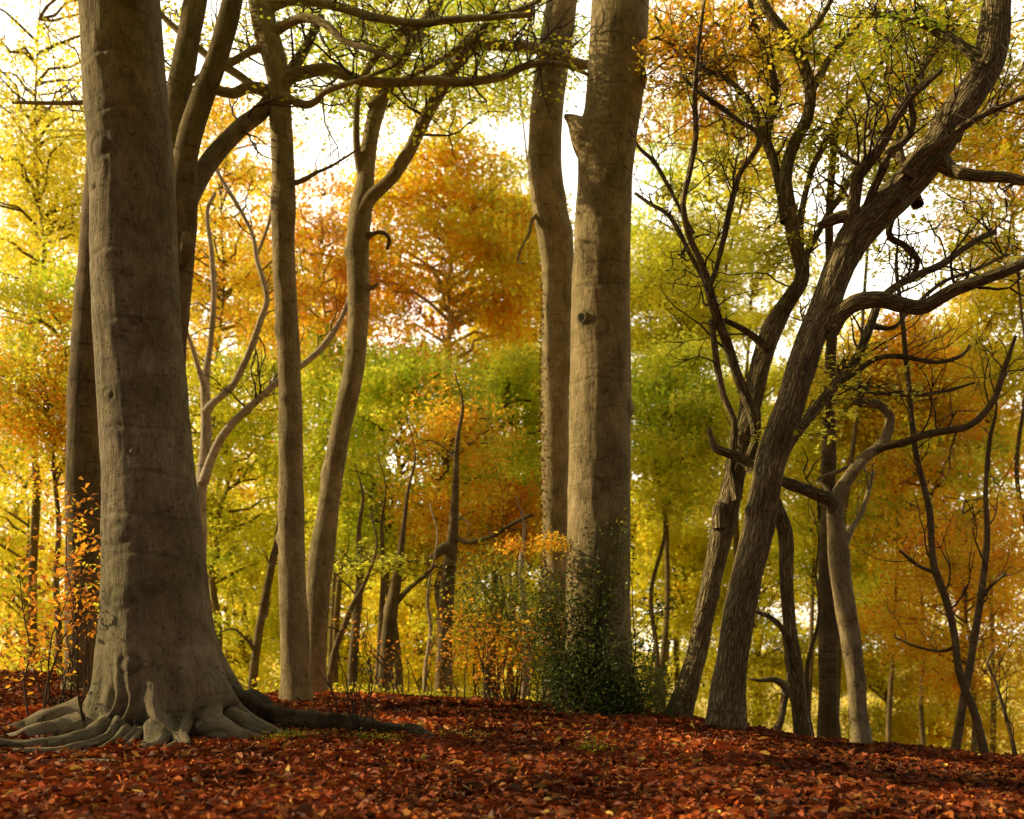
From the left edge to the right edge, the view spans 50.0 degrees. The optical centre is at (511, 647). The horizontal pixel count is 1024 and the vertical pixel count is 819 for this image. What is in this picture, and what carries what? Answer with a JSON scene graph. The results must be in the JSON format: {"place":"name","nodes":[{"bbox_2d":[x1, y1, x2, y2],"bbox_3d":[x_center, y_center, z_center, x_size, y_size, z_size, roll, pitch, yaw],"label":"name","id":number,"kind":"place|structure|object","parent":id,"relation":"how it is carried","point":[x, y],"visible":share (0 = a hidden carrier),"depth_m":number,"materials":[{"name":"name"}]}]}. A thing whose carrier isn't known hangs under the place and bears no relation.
{"place":"outdoors","nodes":[
{"label":"outdoors","id":0,"kind":"place"},
{"bbox_2d":[0,652,1023,804],"bbox_3d":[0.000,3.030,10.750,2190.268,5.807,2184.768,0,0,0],"label":"ground","id":1,"kind":"structure","parent":0,"point":[789,730],"depth_m":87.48,"materials":[{"name":"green plant"}]},
{"bbox_2d":[0,445,65,672],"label":"oak tree","id":2,"kind":"object","parent":1,"relation":"on","point":[10,589],"visible":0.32,"depth_m":25.37,"materials":[{"name":"yellow plant"}]},
{"bbox_2d":[0,394,66,670],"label":"beech tree","id":3,"kind":"object","parent":1,"relation":"on","point":[5,535],"visible":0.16,"depth_m":35.32,"materials":[{"name":"yellow plant"}]},
{"bbox_2d":[0,227,77,673],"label":"beech tree","id":4,"kind":"object","parent":1,"relation":"on","point":[31,424],"visible":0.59,"depth_m":20.17,"materials":[{"name":"yellow plant"}]},
{"bbox_2d":[0,91,85,630],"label":"beech tree","id":5,"kind":"object","parent":1,"relation":"on","point":[10,256],"visible":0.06,"depth_m":37.32,"materials":[{"name":"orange plant"}]},
{"bbox_2d":[0,469,100,716],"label":"beech sapling","id":6,"kind":"object","parent":1,"relation":"on","point":[70,605],"visible":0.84,"depth_m":10.87,"materials":[{"name":"orange plant"}]},
{"bbox_2d":[21,606,92,706],"bbox_3d":[-4.632,0.194,11.219,0.907,1.214,0.527,0,0,0],"label":"bare shrub","id":7,"kind":"object","parent":1,"relation":"on","point":[64,692],"visible":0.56,"depth_m":11.17,"materials":[{"name":"brown wood"}]},
{"bbox_2d":[60,150,100,692],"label":"beech tree","id":8,"kind":"object","parent":1,"relation":"on","point":[82,451],"visible":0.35,"depth_m":13.79,"materials":[{"name":"brown plant"}]},
{"bbox_2d":[0,0,173,668],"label":"beech tree","id":9,"kind":"object","parent":1,"relation":"on","point":[65,221],"visible":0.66,"depth_m":23.74,"materials":[{"name":"yellow plant"}]},
{"bbox_2d":[0,0,434,762],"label":"beech tree","id":10,"kind":"object","parent":1,"relation":"on","point":[162,672],"visible":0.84,"depth_m":10.13,"materials":[{"name":"brown plant"}]},
{"bbox_2d":[166,69,323,613],"bbox_3d":[-7.260,-5.024,26.811,5.404,17.602,4.991,0,0,0],"label":"beech tree","id":11,"kind":"object","parent":1,"relation":"on","point":[250,279],"visible":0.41,"depth_m":26.63,"materials":[{"name":"yellow plant"}]},
{"bbox_2d":[167,0,324,366],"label":"beech tree","id":12,"kind":"object","parent":1,"relation":"on","point":[189,111],"visible":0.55,"depth_m":13.18,"materials":[{"name":"brown plant"}]},
{"bbox_2d":[186,336,328,655],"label":"beech tree","id":13,"kind":"object","parent":1,"relation":"on","point":[217,515],"visible":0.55,"depth_m":22.66,"materials":[{"name":"green plant"}]},
{"bbox_2d":[186,152,344,665],"bbox_3d":[-10.653,-6.958,40.097,9.038,23.148,6.944,0,0,0],"label":"beech tree","id":14,"kind":"object","parent":1,"relation":"on","point":[242,493],"visible":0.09,"depth_m":39.25,"materials":[{"name":"orange plant"}]},
{"bbox_2d":[212,401,327,689],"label":"young tree","id":15,"kind":"object","parent":1,"relation":"on","point":[262,616],"visible":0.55,"depth_m":19.43,"materials":[{"name":"brown plant"}]},
{"bbox_2d":[0,661,539,700],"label":"undergrowth","id":16,"kind":"object","parent":1,"relation":"on","point":[11,667],"visible":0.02,"depth_m":16.38,"materials":[{"name":"green plant"}]},
{"bbox_2d":[207,480,343,692],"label":"beech tree","id":17,"kind":"object","parent":1,"relation":"on","point":[240,673],"visible":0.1,"depth_m":32.24,"materials":[{"name":"green plant"}]},
{"bbox_2d":[210,434,348,691],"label":"beech tree","id":18,"kind":"object","parent":1,"relation":"on","point":[272,503],"visible":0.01,"depth_m":43.07,"materials":[{"name":"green plant"}]},
{"bbox_2d":[187,133,374,555],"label":"tree","id":19,"kind":"object","parent":1,"relation":"on","point":[208,454],"visible":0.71,"depth_m":17.31,"materials":[{"name":"brown plant"}]},
{"bbox_2d":[253,727,329,739],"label":"moss tuft","id":20,"kind":"object","parent":1,"relation":"on","point":[287,734],"visible":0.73,"depth_m":9.88,"materials":[{"name":"green plant"}]},
{"bbox_2d":[211,220,416,585],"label":"beech tree","id":21,"kind":"object","parent":1,"relation":"on","point":[249,398],"visible":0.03,"depth_m":41.13,"materials":[{"name":"green plant"}]},
{"bbox_2d":[0,0,634,700],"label":"beech tree","id":22,"kind":"object","parent":1,"relation":"on","point":[290,534],"visible":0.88,"depth_m":14.26,"materials":[{"name":"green plant"}]},
{"bbox_2d":[238,160,410,666],"bbox_3d":[-4.874,-4.231,29.035,4.473,17.008,3.973,0,0,0],"label":"beech tree","id":23,"kind":"object","parent":1,"relation":"on","point":[336,229],"visible":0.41,"depth_m":28.50,"materials":[{"name":"orange plant"}]},
{"bbox_2d":[262,323,414,563],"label":"beech tree","id":24,"kind":"object","parent":1,"relation":"on","point":[318,372],"visible":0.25,"depth_m":25.59,"materials":[{"name":"green plant"}]},
{"bbox_2d":[313,613,378,732],"bbox_3d":[-1.585,0.264,10.497,0.638,1.222,0.420,0,0,0],"label":"bare shrub","id":25,"kind":"object","parent":1,"relation":"on","point":[351,718],"visible":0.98,"depth_m":10.49,"materials":[{"name":"brown wood"}]},
{"bbox_2d":[327,477,387,690],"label":"young tree","id":26,"kind":"object","parent":1,"relation":"on","point":[333,654],"visible":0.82,"depth_m":16.77,"materials":[{"name":"brown plant"}]},
{"bbox_2d":[332,443,393,692],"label":"young tree","id":27,"kind":"object","parent":1,"relation":"on","point":[353,650],"visible":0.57,"depth_m":18.45,"materials":[{"name":"brown plant"}]},
{"bbox_2d":[332,727,406,740],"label":"moss tuft","id":28,"kind":"object","parent":1,"relation":"on","point":[372,735],"visible":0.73,"depth_m":10.00,"materials":[{"name":"green plant"}]},
{"bbox_2d":[234,487,513,696],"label":"beech tree","id":29,"kind":"object","parent":1,"relation":"on","point":[343,650],"visible":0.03,"depth_m":32.80,"materials":[{"name":"yellow plant"}]},
{"bbox_2d":[346,451,411,691],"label":"young tree","id":30,"kind":"object","parent":1,"relation":"on","point":[383,583],"visible":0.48,"depth_m":19.46,"materials":[{"name":"brown plant"}]},
{"bbox_2d":[307,422,468,693],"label":"young tree","id":31,"kind":"object","parent":1,"relation":"on","point":[395,597],"visible":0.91,"depth_m":17.49,"materials":[{"name":"brown plant"}]},
{"bbox_2d":[331,603,464,695],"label":"rust sapling","id":32,"kind":"object","parent":1,"relation":"on","point":[387,668],"visible":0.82,"depth_m":16.27,"materials":[{"name":"orange plant"}]},
{"bbox_2d":[275,0,527,690],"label":"beech tree","id":33,"kind":"object","parent":1,"relation":"on","point":[337,603],"visible":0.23,"depth_m":27.00,"materials":[{"name":"green plant"}]},
{"bbox_2d":[302,325,521,693],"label":"maple tree","id":34,"kind":"object","parent":1,"relation":"on","point":[382,388],"visible":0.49,"depth_m":21.82,"materials":[{"name":"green plant"}]},
{"bbox_2d":[309,69,542,696],"bbox_3d":[-1.621,-5.508,29.897,7.641,20.008,5.956,0,0,0],"label":"beech tree","id":35,"kind":"object","parent":1,"relation":"on","point":[490,241],"visible":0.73,"depth_m":28.94,"materials":[{"name":"orange plant"}]},
{"bbox_2d":[340,534,512,695],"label":"beech tree","id":36,"kind":"object","parent":1,"relation":"on","point":[413,595],"visible":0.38,"depth_m":28.55,"materials":[{"name":"yellow plant"}]},
{"bbox_2d":[420,504,449,695],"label":"young tree","id":37,"kind":"object","parent":1,"relation":"on","point":[429,642],"visible":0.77,"depth_m":17.78,"materials":[{"name":"brown plant"}]},
{"bbox_2d":[403,724,493,738],"bbox_3d":[-0.514,0.809,10.580,0.839,0.167,0.878,0,0,39],"label":"moss tuft","id":38,"kind":"object","parent":1,"relation":"on","point":[462,732],"visible":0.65,"depth_m":10.58,"materials":[{"name":"green plant"}]},
{"bbox_2d":[374,364,527,696],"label":"beech tree","id":39,"kind":"object","parent":1,"relation":"on","point":[469,425],"visible":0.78,"depth_m":20.25,"materials":[{"name":"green plant"}]},
{"bbox_2d":[364,521,541,699],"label":"beech tree","id":40,"kind":"object","parent":1,"relation":"on","point":[508,589],"visible":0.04,"depth_m":36.14,"materials":[{"name":"yellow plant"}]},
{"bbox_2d":[405,373,538,696],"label":"young tree","id":41,"kind":"object","parent":1,"relation":"on","point":[449,548],"visible":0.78,"depth_m":18.10,"materials":[{"name":"brown plant"}]},
{"bbox_2d":[303,0,664,693],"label":"beech tree","id":42,"kind":"object","parent":1,"relation":"on","point":[367,194],"visible":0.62,"depth_m":15.46,"materials":[{"name":"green plant"}]},
{"bbox_2d":[439,471,541,696],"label":"beech tree","id":43,"kind":"object","parent":1,"relation":"on","point":[526,503],"visible":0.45,"depth_m":22.74,"materials":[{"name":"orange plant"}]},
{"bbox_2d":[421,584,565,702],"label":"beech sapling","id":44,"kind":"object","parent":1,"relation":"on","point":[486,675],"visible":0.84,"depth_m":14.57,"materials":[{"name":"plant"}]},
{"bbox_2d":[449,496,537,698],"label":"young tree","id":45,"kind":"object","parent":1,"relation":"on","point":[521,562],"visible":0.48,"depth_m":16.46,"materials":[{"name":"brown plant"}]},
{"bbox_2d":[434,525,563,698],"bbox_3d":[0.016,-0.422,15.388,2.222,2.489,2.085,0,0,0],"label":"bush","id":46,"kind":"object","parent":1,"relation":"on","point":[498,604],"visible":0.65,"depth_m":15.31,"materials":[{"name":"green plant"}]},
{"bbox_2d":[431,341,569,611],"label":"beech tree","id":47,"kind":"object","parent":1,"relation":"on","point":[520,475],"depth_m":42.05,"materials":[{"name":"green plant"}]},
{"bbox_2d":[421,0,590,447],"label":"beech tree","id":48,"kind":"object","parent":1,"relation":"on","point":[489,4],"visible":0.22,"depth_m":29.00,"materials":[{"name":"green plant"}]},
{"bbox_2d":[445,335,569,695],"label":"maple tree","id":49,"kind":"object","parent":1,"relation":"on","point":[525,366],"visible":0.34,"depth_m":24.52,"materials":[{"name":"green plant"}]},
{"bbox_2d":[0,674,1019,818],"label":"twig litter","id":50,"kind":"object","parent":1,"relation":"on","point":[443,770],"visible":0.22,"depth_m":8.98,"materials":[{"name":"brown wood"}]},
{"bbox_2d":[0,669,1023,818],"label":"fallen leaves","id":51,"kind":"object","parent":1,"relation":"on","point":[716,776],"visible":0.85,"depth_m":8.26,"materials":[{"name":"red plant"}]},
{"bbox_2d":[0,415,1023,752],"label":"woodland","id":52,"kind":"object","parent":1,"relation":"on","point":[712,633],"depth_m":62.30,"materials":[{"name":"yellow plant"}]},
{"bbox_2d":[453,146,575,694],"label":"beech tree","id":53,"kind":"object","parent":1,"relation":"on","point":[473,335],"visible":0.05,"depth_m":33.58,"materials":[{"name":"orange plant"}]},
{"bbox_2d":[479,526,569,706],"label":"beech sapling","id":54,"kind":"object","parent":1,"relation":"on","point":[546,543],"visible":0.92,"depth_m":14.18,"materials":[{"name":"plant"}]},
{"bbox_2d":[517,0,576,701],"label":"beech tree","id":55,"kind":"object","parent":1,"relation":"on","point":[550,218],"visible":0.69,"depth_m":15.27,"materials":[{"name":"brown plant"}]},
{"bbox_2d":[559,723,621,754],"bbox_3d":[0.744,0.826,9.781,0.618,0.310,0.456,0,0,-25],"label":"plant","id":56,"kind":"object","parent":1,"relation":"on","point":[596,748],"visible":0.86,"depth_m":9.78,"materials":[{"name":"green plant"}]},
{"bbox_2d":[557,585,630,720],"bbox_3d":[0.938,0.078,12.407,0.851,1.652,0.357,0,0,0],"label":"bare shrub","id":57,"kind":"object","parent":1,"relation":"on","point":[587,679],"visible":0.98,"depth_m":12.45,"materials":[{"name":"brown wood"}]},
{"bbox_2d":[482,235,707,612],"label":"beech tree","id":58,"kind":"object","parent":1,"relation":"on","point":[569,397],"visible":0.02,"depth_m":40.41,"materials":[{"name":"green plant"}]},
{"bbox_2d":[504,508,695,714],"bbox_3d":[1.104,-0.419,13.770,2.425,2.640,1.241,0,0,0],"label":"ivy bush","id":59,"kind":"object","parent":1,"relation":"on","point":[600,621],"visible":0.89,"depth_m":13.69,"materials":[{"name":"green plant"}]},
{"bbox_2d":[561,0,648,709],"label":"beech tree","id":60,"kind":"object","parent":1,"relation":"on","point":[601,407],"visible":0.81,"depth_m":13.97,"materials":[{"name":"brown plant"}]},
{"bbox_2d":[516,606,704,718],"bbox_3d":[1.200,0.209,13.566,2.288,1.416,1.795,0,0,0],"label":"holly bush","id":61,"kind":"object","parent":1,"relation":"on","point":[594,702],"visible":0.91,"depth_m":13.41,"materials":[{"name":"green plant"}]},
{"bbox_2d":[631,75,734,687],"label":"beech tree","id":62,"kind":"object","parent":1,"relation":"on","point":[637,231],"visible":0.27,"depth_m":35.44,"materials":[{"name":"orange plant"}]},
{"bbox_2d":[630,509,750,717],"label":"beech tree","id":63,"kind":"object","parent":1,"relation":"on","point":[703,690],"visible":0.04,"depth_m":36.76,"materials":[{"name":"yellow plant"}]},
{"bbox_2d":[630,442,762,711],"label":"beech tree","id":64,"kind":"object","parent":1,"relation":"on","point":[683,536],"visible":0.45,"depth_m":30.02,"materials":[{"name":"yellow plant"}]},
{"bbox_2d":[630,196,770,712],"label":"beech tree","id":65,"kind":"object","parent":1,"relation":"on","point":[645,291],"visible":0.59,"depth_m":26.34,"materials":[{"name":"green plant"}]},
{"bbox_2d":[630,320,771,712],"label":"maple tree","id":66,"kind":"object","parent":1,"relation":"on","point":[669,450],"visible":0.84,"depth_m":23.43,"materials":[{"name":"green plant"}]},
{"bbox_2d":[640,124,828,723],"bbox_3d":[6.511,-5.024,32.974,6.244,21.326,5.503,0,0,0],"label":"beech tree","id":67,"kind":"object","parent":1,"relation":"on","point":[761,315],"visible":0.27,"depth_m":32.72,"materials":[{"name":"yellow plant"}]},
{"bbox_2d":[636,0,850,561],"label":"oak tree","id":68,"kind":"object","parent":1,"relation":"on","point":[723,7],"visible":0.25,"depth_m":26.93,"materials":[{"name":"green plant"}]},
{"bbox_2d":[649,313,838,589],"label":"beech tree","id":69,"kind":"object","parent":1,"relation":"on","point":[774,378],"visible":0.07,"depth_m":38.86,"materials":[{"name":"green plant"}]},
{"bbox_2d":[664,472,848,737],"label":"beech tree","id":70,"kind":"object","parent":1,"relation":"on","point":[767,664],"visible":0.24,"depth_m":30.17,"materials":[{"name":"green plant"}]},
{"bbox_2d":[617,0,906,717],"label":"oak tree","id":71,"kind":"object","parent":1,"relation":"on","point":[739,453],"visible":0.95,"depth_m":13.24,"materials":[{"name":"green plant"}]},
{"bbox_2d":[749,610,795,730],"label":"dead sapling","id":72,"kind":"object","parent":1,"relation":"on","point":[785,693],"visible":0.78,"depth_m":12.88,"materials":[{"name":"brown wood"}]},
{"bbox_2d":[756,409,812,735],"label":"oak tree","id":73,"kind":"object","parent":1,"relation":"on","point":[787,628],"visible":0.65,"depth_m":13.22,"materials":[{"name":"brown plant"}]},
{"bbox_2d":[765,464,833,736],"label":"young tree","id":74,"kind":"object","parent":1,"relation":"on","point":[810,651],"visible":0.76,"depth_m":13.48,"materials":[{"name":"brown plant"}]},
{"bbox_2d":[719,345,922,713],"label":"beech tree","id":75,"kind":"object","parent":1,"relation":"on","point":[797,461],"visible":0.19,"depth_m":26.38,"materials":[{"name":"green plant"}]},
{"bbox_2d":[763,54,898,737],"bbox_3d":[4.077,-2.910,13.950,1.510,9.096,1.180,0,0,26],"label":"oak tree","id":76,"kind":"object","parent":1,"relation":"on","point":[828,722],"visible":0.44,"depth_m":13.92,"materials":[{"name":"brown plant"}]},
{"bbox_2d":[739,292,961,735],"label":"beech tree","id":77,"kind":"object","parent":1,"relation":"on","point":[840,337],"visible":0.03,"depth_m":40.74,"materials":[{"name":"yellow plant"}]},
{"bbox_2d":[705,0,1023,729],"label":"oak tree","id":78,"kind":"object","parent":1,"relation":"on","point":[983,49],"visible":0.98,"depth_m":12.19,"materials":[{"name":"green plant"}]},
{"bbox_2d":[753,0,1023,715],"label":"oak tree","id":79,"kind":"object","parent":1,"relation":"on","point":[944,85],"visible":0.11,"depth_m":24.89,"materials":[{"name":"green plant"}]},
{"bbox_2d":[799,553,985,748],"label":"beech tree","id":80,"kind":"object","parent":1,"relation":"on","point":[877,725],"visible":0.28,"depth_m":30.29,"materials":[{"name":"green plant"}]},
{"bbox_2d":[782,296,1023,743],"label":"oak tree","id":81,"kind":"object","parent":1,"relation":"on","point":[839,535],"visible":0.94,"depth_m":12.61,"materials":[{"name":"brown plant"}]},
{"bbox_2d":[810,298,1013,741],"bbox_3d":[9.367,-1.507,25.947,4.995,13.258,4.286,0,0,0],"label":"beech tree","id":82,"kind":"object","parent":1,"relation":"on","point":[872,421],"visible":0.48,"depth_m":25.28,"materials":[{"name":"yellow plant"}]},
{"bbox_2d":[848,176,988,753],"bbox_3d":[4.556,-2.164,12.916,1.924,7.619,1.293,0,0,-25],"label":"young tree","id":83,"kind":"object","parent":1,"relation":"on","point":[982,743],"visible":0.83,"depth_m":12.87,"materials":[{"name":"brown plant"}]},
{"bbox_2d":[842,292,1023,749],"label":"beech tree","id":84,"kind":"object","parent":1,"relation":"on","point":[1011,472],"visible":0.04,"depth_m":38.33,"materials":[{"name":"yellow plant"}]},
{"bbox_2d":[843,409,1023,745],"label":"maple tree","id":85,"kind":"object","parent":1,"relation":"on","point":[932,465],"visible":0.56,"depth_m":24.50,"materials":[{"name":"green plant"}]},
{"bbox_2d":[856,480,1023,751],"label":"beech tree","id":86,"kind":"object","parent":1,"relation":"on","point":[958,560],"visible":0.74,"depth_m":21.75,"materials":[{"name":"orange plant"}]},
{"bbox_2d":[874,619,1023,754],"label":"beech tree","id":87,"kind":"object","parent":1,"relation":"on","point":[939,726],"visible":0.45,"depth_m":29.29,"materials":[{"name":"yellow plant"}]},
{"bbox_2d":[908,252,1023,752],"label":"beech tree","id":88,"kind":"object","parent":1,"relation":"on","point":[1002,301],"visible":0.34,"depth_m":27.61,"materials":[{"name":"yellow plant"}]},
{"bbox_2d":[923,51,1023,528],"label":"beech tree","id":89,"kind":"object","parent":1,"relation":"on","point":[1012,140],"visible":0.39,"depth_m":23.79,"materials":[{"name":"yellow plant"}]},
{"bbox_2d":[950,294,1023,749],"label":"young tree","id":90,"kind":"object","parent":1,"relation":"on","point":[982,594],"visible":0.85,"depth_m":13.27,"materials":[{"name":"brown plant"}]},
{"bbox_2d":[966,583,1023,756],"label":"dead sapling","id":91,"kind":"object","parent":1,"relation":"on","point":[1009,730],"visible":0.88,"depth_m":12.60,"materials":[{"name":"brown wood"}]},
{"bbox_2d":[0,0,1023,651],"label":"sky","id":92,"kind":"structure","parent":0,"point":[513,136],"materials":[{"name":"white"}]}
]}

